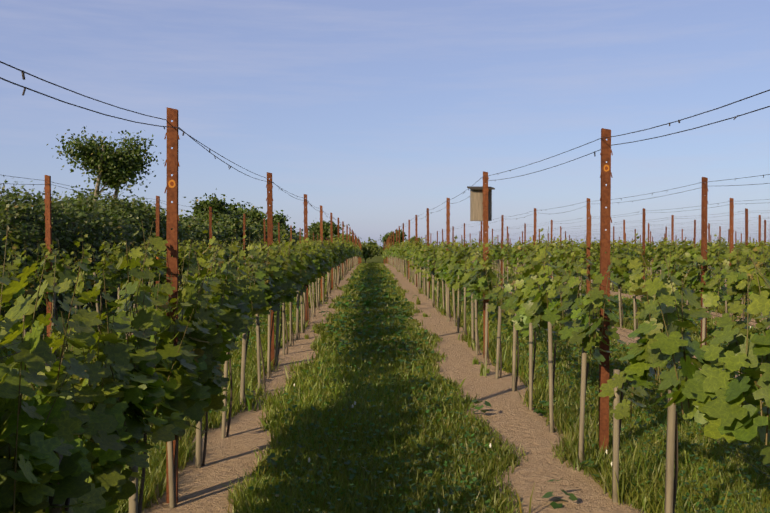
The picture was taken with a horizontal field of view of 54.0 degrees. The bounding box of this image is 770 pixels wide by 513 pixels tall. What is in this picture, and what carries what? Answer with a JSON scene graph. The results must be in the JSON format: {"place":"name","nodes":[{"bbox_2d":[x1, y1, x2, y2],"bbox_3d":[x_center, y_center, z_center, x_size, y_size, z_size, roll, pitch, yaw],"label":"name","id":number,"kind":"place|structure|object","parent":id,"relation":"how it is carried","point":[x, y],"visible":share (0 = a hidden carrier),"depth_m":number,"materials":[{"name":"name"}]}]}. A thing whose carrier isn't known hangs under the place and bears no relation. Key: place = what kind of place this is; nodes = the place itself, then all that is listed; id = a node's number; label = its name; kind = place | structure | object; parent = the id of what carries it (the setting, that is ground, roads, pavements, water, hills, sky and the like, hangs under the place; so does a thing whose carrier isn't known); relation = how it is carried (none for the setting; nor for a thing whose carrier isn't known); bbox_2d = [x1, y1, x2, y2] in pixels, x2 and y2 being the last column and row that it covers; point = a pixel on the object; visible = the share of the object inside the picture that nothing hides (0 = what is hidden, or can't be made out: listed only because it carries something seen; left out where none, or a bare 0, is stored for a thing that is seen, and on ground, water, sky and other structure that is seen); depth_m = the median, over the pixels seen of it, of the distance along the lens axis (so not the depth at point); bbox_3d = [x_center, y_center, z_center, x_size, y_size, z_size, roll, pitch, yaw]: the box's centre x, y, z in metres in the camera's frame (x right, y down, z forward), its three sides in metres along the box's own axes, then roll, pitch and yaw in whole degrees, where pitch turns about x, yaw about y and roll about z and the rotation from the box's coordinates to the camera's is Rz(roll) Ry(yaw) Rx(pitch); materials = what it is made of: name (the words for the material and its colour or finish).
{"place":"outdoors","nodes":[
{"label":"outdoors","id":0,"kind":"place"},
{"bbox_2d":[0,0,769,247],"label":"sky","id":1,"kind":"structure","parent":0,"point":[381,113],"materials":[{"name":"blue"}]},
{"bbox_2d":[4,248,769,512],"bbox_3d":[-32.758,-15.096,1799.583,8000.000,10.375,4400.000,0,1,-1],"label":"ground","id":2,"kind":"structure","parent":0,"point":[231,457],"depth_m":6.31,"materials":[{"name":"soil"}]},
{"bbox_2d":[44,175,52,336],"bbox_3d":[-4.497,0.285,10.126,0.096,2.750,0.042,0,1,2],"label":"trellis post","id":3,"kind":"object","parent":2,"relation":"on","point":[48,223],"visible":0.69,"depth_m":10.10,"materials":[{"name":"orange metal"}]},
{"bbox_2d":[46,126,164,201],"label":"tree foliage","id":4,"kind":"object","parent":2,"relation":"on","point":[129,164],"visible":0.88,"depth_m":42.77,"materials":[{"name":"green plant"}]},
{"bbox_2d":[76,141,136,201],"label":"tree ash trunk and limbs","id":5,"kind":"object","parent":2,"relation":"on","point":[97,187],"visible":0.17,"depth_m":42.64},
{"bbox_2d":[155,196,159,283],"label":"trellis post","id":6,"kind":"object","parent":2,"relation":"on","point":[157,213],"visible":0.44,"depth_m":15.12,"materials":[{"name":"orange metal"}]},
{"bbox_2d":[0,177,315,321],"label":"hedge","id":7,"kind":"object","parent":2,"relation":"on","point":[38,210],"depth_m":18.24,"materials":[{"name":"green plant"}]},
{"bbox_2d":[0,184,298,250],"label":"hedge twig leaves","id":8,"kind":"object","parent":7,"relation":"attached to","point":[88,201],"visible":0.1,"depth_m":19.55,"materials":[{"name":"green plant"}]},
{"bbox_2d":[164,107,179,502],"bbox_3d":[-1.347,0.436,4.793,0.096,2.750,0.040,0,1,-5],"label":"trellis post","id":9,"kind":"object","parent":2,"relation":"on","point":[172,134],"visible":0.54,"depth_m":4.77,"materials":[{"name":"orange metal"}]},
{"bbox_2d":[0,247,769,476],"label":"trellis wires","id":10,"kind":"object","parent":9,"relation":"attached to","point":[496,308],"visible":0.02,"depth_m":5.29,"materials":[{"name":"grey metal"}]},
{"bbox_2d":[209,207,211,248],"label":"trellis post","id":11,"kind":"object","parent":2,"relation":"on","point":[210,224],"visible":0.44,"depth_m":20.21,"materials":[{"name":"orange metal"}]},
{"bbox_2d":[181,188,242,219],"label":"tree","id":12,"kind":"object","parent":2,"relation":"on","point":[216,204],"visible":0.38,"depth_m":64.59,"materials":[{"name":"green plant"}]},
{"bbox_2d":[243,214,245,264],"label":"trellis post","id":13,"kind":"object","parent":2,"relation":"on","point":[244,224],"visible":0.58,"depth_m":25.42,"materials":[{"name":"orange metal"}]},
{"bbox_2d":[228,198,261,214],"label":"tree","id":14,"kind":"object","parent":2,"relation":"on","point":[235,209],"visible":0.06,"depth_m":88.91,"materials":[{"name":"green plant"}]},
{"bbox_2d":[237,202,279,227],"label":"tree","id":15,"kind":"object","parent":2,"relation":"on","point":[253,214],"visible":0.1,"depth_m":77.90,"materials":[{"name":"green plant"}]},
{"bbox_2d":[263,218,265,261],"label":"trellis post","id":16,"kind":"object","parent":2,"relation":"on","point":[264,234],"visible":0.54,"depth_m":30.46,"materials":[{"name":"orange metal"}]},
{"bbox_2d":[266,172,274,366],"bbox_3d":[-1.464,0.297,9.701,0.097,2.750,0.042,-1,1,-2],"label":"trellis post","id":17,"kind":"object","parent":2,"relation":"on","point":[269,200],"visible":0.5,"depth_m":9.66,"materials":[{"name":"orange metal"}]},
{"bbox_2d":[278,222,279,242],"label":"trellis post","id":18,"kind":"object","parent":2,"relation":"on","point":[279,232],"visible":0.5,"depth_m":35.52,"materials":[{"name":"orange metal"}]},
{"bbox_2d":[265,210,313,236],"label":"tree","id":19,"kind":"object","parent":2,"relation":"on","point":[282,218],"visible":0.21,"depth_m":103.94,"materials":[{"name":"green plant"}]},
{"bbox_2d":[303,194,308,323],"bbox_3d":[-1.518,0.171,14.571,0.096,2.750,0.043,-1,0,-4],"label":"trellis post","id":20,"kind":"object","parent":2,"relation":"on","point":[305,203],"visible":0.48,"depth_m":14.55,"materials":[{"name":"orange metal"}]},
{"bbox_2d":[320,205,322,301],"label":"trellis post","id":21,"kind":"object","parent":2,"relation":"on","point":[321,222],"visible":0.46,"depth_m":19.52,"materials":[{"name":"orange metal"}]},
{"bbox_2d":[301,220,349,246],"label":"tree","id":22,"kind":"object","parent":2,"relation":"on","point":[316,228],"visible":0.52,"depth_m":116.11,"materials":[{"name":"green plant"}]},
{"bbox_2d":[330,212,332,289],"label":"trellis post","id":23,"kind":"object","parent":2,"relation":"on","point":[331,233],"visible":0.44,"depth_m":24.40,"materials":[{"name":"orange metal"}]},
{"bbox_2d":[342,221,343,276],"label":"trellis post","id":24,"kind":"object","parent":2,"relation":"on","point":[343,242],"visible":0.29,"depth_m":34.23,"materials":[{"name":"orange metal"}]},
{"bbox_2d":[337,232,354,244],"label":"bush crown","id":25,"kind":"object","parent":2,"relation":"on","point":[340,237],"visible":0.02,"depth_m":127.41},
{"bbox_2d":[346,225,347,260],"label":"trellis post","id":26,"kind":"object","parent":2,"relation":"on","point":[346,234],"visible":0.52,"depth_m":39.26,"materials":[{"name":"orange metal"}]},
{"bbox_2d":[357,237,380,259],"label":"tree","id":27,"kind":"object","parent":2,"relation":"on","point":[371,249],"visible":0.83,"depth_m":132.60,"materials":[{"name":"green plant"}]},
{"bbox_2d":[0,262,769,512],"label":"grass","id":28,"kind":"structure","parent":2,"relation":"on","point":[156,475],"depth_m":6.45,"materials":[{"name":"green plant"}]},
{"bbox_2d":[376,242,402,260],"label":"tree","id":29,"kind":"object","parent":2,"relation":"on","point":[381,251],"visible":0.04,"depth_m":139.62,"materials":[{"name":"green plant"}]},
{"bbox_2d":[380,229,406,245],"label":"tree","id":30,"kind":"object","parent":2,"relation":"on","point":[385,236],"visible":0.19,"depth_m":188.64,"materials":[{"name":"green plant"}]},
{"bbox_2d":[23,252,767,512],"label":"vine stakes","id":31,"kind":"object","parent":2,"relation":"on","point":[669,472],"visible":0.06,"depth_m":7.33,"materials":[{"name":"brown wood"}]},
{"bbox_2d":[76,260,766,442],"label":"vine ties","id":32,"kind":"object","parent":31,"relation":"attached to","point":[549,361],"visible":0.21,"depth_m":8.44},
{"bbox_2d":[26,259,764,512],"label":"stakes","id":33,"kind":"object","parent":2,"relation":"on","point":[67,501],"visible":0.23,"depth_m":7.38,"materials":[{"name":"brown wood"}]},
{"bbox_2d":[0,221,769,512],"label":"vine shoots","id":34,"kind":"object","parent":33,"relation":"attached to","point":[124,413],"visible":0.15,"depth_m":4.36,"materials":[{"name":"green plant"}]},
{"bbox_2d":[0,228,769,512],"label":"vine leaves","id":35,"kind":"object","parent":34,"relation":"attached to","point":[179,395],"visible":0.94,"depth_m":3.75,"materials":[{"name":"green plant"}]},
{"bbox_2d":[408,220,409,278],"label":"trellis post","id":36,"kind":"object","parent":2,"relation":"on","point":[409,240],"visible":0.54,"depth_m":31.85,"materials":[{"name":"orange metal"}]},
{"bbox_2d":[405,236,422,243],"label":"bush crown","id":37,"kind":"object","parent":2,"relation":"on","point":[412,238],"visible":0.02,"depth_m":146.12},
{"bbox_2d":[415,215,417,284],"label":"trellis post","id":38,"kind":"object","parent":2,"relation":"on","point":[416,224],"visible":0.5,"depth_m":26.46,"materials":[{"name":"orange metal"}]},
{"bbox_2d":[245,276,602,508],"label":"broadleaf weeds","id":39,"kind":"object","parent":2,"relation":"on","point":[555,505],"visible":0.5,"depth_m":5.33,"materials":[{"name":"green plant"}]},
{"bbox_2d":[426,208,429,287],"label":"trellis post","id":40,"kind":"object","parent":2,"relation":"on","point":[427,226],"visible":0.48,"depth_m":21.14,"materials":[{"name":"orange metal"}]},
{"bbox_2d":[143,285,744,512],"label":"weed tufts","id":41,"kind":"object","parent":2,"relation":"on","point":[484,370],"visible":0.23,"depth_m":7.34,"materials":[{"name":"green plant"}]},
{"bbox_2d":[446,198,449,300],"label":"trellis post","id":42,"kind":"object","parent":2,"relation":"on","point":[447,221],"visible":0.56,"depth_m":15.84,"materials":[{"name":"orange metal"}]},
{"bbox_2d":[452,226,453,244],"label":"trellis post","id":43,"kind":"object","parent":2,"relation":"on","point":[452,234],"visible":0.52,"depth_m":42.52,"materials":[{"name":"orange metal"}]},
{"bbox_2d":[482,171,488,357],"bbox_3d":[1.396,0.238,10.476,0.096,2.830,0.040,0,0,-5],"label":"trellis post","id":44,"kind":"object","parent":2,"relation":"on","point":[485,213],"visible":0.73,"depth_m":10.46,"materials":[{"name":"orange metal"}]},
{"bbox_2d":[467,186,494,220],"bbox_3d":[1.342,-0.745,10.590,0.340,0.491,0.260,0,1,-5],"label":"nest box","id":45,"kind":"object","parent":44,"relation":"attached to","point":[476,202],"visible":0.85,"depth_m":10.52,"materials":[{"name":"brown wood"}]},
{"bbox_2d":[501,215,503,285],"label":"trellis post","id":46,"kind":"object","parent":2,"relation":"on","point":[502,221],"visible":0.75,"depth_m":26.58,"materials":[{"name":"orange metal"}]},
{"bbox_2d":[524,223,525,253],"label":"trellis post","id":47,"kind":"object","parent":2,"relation":"on","point":[524,233],"visible":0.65,"depth_m":37.29,"materials":[{"name":"orange metal"}]},
{"bbox_2d":[296,240,763,258],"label":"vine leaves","id":48,"kind":"object","parent":2,"relation":"on","point":[356,252],"visible":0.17,"depth_m":52.42,"materials":[{"name":"green plant"}]},
{"bbox_2d":[533,208,536,243],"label":"trellis post","id":49,"kind":"object","parent":2,"relation":"on","point":[535,232],"visible":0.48,"depth_m":21.16,"materials":[{"name":"orange metal"}]},
{"bbox_2d":[551,220,552,277],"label":"trellis post","id":50,"kind":"object","parent":2,"relation":"on","point":[551,233],"visible":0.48,"depth_m":31.89,"materials":[{"name":"orange metal"}]},
{"bbox_2d":[586,198,590,293],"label":"trellis post","id":51,"kind":"object","parent":2,"relation":"on","point":[588,207],"visible":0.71,"depth_m":16.00,"materials":[{"name":"orange metal"}]},
{"bbox_2d":[598,128,612,453],"bbox_3d":[1.661,0.410,5.718,0.096,2.750,0.040,0,1,2],"label":"trellis post","id":52,"kind":"object","parent":2,"relation":"on","point":[605,193],"visible":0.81,"depth_m":5.70,"materials":[{"name":"orange metal"}]},
{"bbox_2d":[623,220,624,242],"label":"trellis post","id":53,"kind":"object","parent":2,"relation":"on","point":[624,230],"visible":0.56,"depth_m":31.87,"materials":[{"name":"orange metal"}]},
{"bbox_2d":[642,208,645,294],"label":"trellis post","id":54,"kind":"object","parent":2,"relation":"on","point":[643,232],"visible":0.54,"depth_m":21.28,"materials":[{"name":"orange metal"}]},
{"bbox_2d":[671,215,673,250],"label":"trellis post","id":55,"kind":"object","parent":2,"relation":"on","point":[672,227],"visible":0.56,"depth_m":26.68,"materials":[{"name":"orange metal"}]},
{"bbox_2d":[693,220,695,265],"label":"trellis post","id":56,"kind":"object","parent":2,"relation":"on","point":[694,233],"visible":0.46,"depth_m":31.92,"materials":[{"name":"orange metal"}]},
{"bbox_2d":[701,177,708,344],"bbox_3d":[4.405,0.279,10.444,0.096,2.750,0.040,0,1,-1],"label":"trellis post","id":57,"kind":"object","parent":2,"relation":"on","point":[704,202],"visible":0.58,"depth_m":10.42,"materials":[{"name":"orange metal"}]},
{"bbox_2d":[708,223,709,266],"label":"trellis post","id":58,"kind":"object","parent":2,"relation":"on","point":[708,233],"visible":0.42,"depth_m":37.31,"materials":[{"name":"orange metal"}]},
{"bbox_2d":[729,198,733,295],"bbox_3d":[7.322,0.139,15.982,0.096,2.750,0.041,0,1,3],"label":"trellis post","id":59,"kind":"object","parent":2,"relation":"on","point":[731,215],"visible":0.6,"depth_m":15.95,"materials":[{"name":"orange metal"}]},
{"bbox_2d":[745,208,748,294],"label":"trellis post","id":60,"kind":"object","parent":2,"relation":"on","point":[746,226],"visible":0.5,"depth_m":21.32,"materials":[{"name":"orange metal"}]},
{"bbox_2d":[758,215,760,246],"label":"trellis post","id":61,"kind":"object","parent":2,"relation":"on","point":[759,232],"visible":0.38,"depth_m":26.60,"materials":[{"name":"orange metal"}]},
{"bbox_2d":[764,220,765,245],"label":"trellis post","id":62,"kind":"object","parent":2,"relation":"on","point":[764,232],"visible":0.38,"depth_m":31.99,"materials":[{"name":"orange metal"}]},
{"bbox_2d":[21,70,763,234],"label":"wire clips","id":63,"kind":"object","parent":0,"point":[23,78],"visible":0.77,"depth_m":6.08,"materials":[{"name":"grey metal"}]},
{"bbox_2d":[0,61,769,243],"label":"wires","id":64,"kind":"object","parent":63,"relation":"attached to","point":[179,128],"visible":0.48,"depth_m":6.93,"materials":[{"name":"grey metal"}]},
{"bbox_2d":[153,234,769,284],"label":"vine leaves","id":65,"kind":"object","parent":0,"point":[327,260],"visible":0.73,"depth_m":19.98,"materials":[{"name":"green plant"}]}
]}

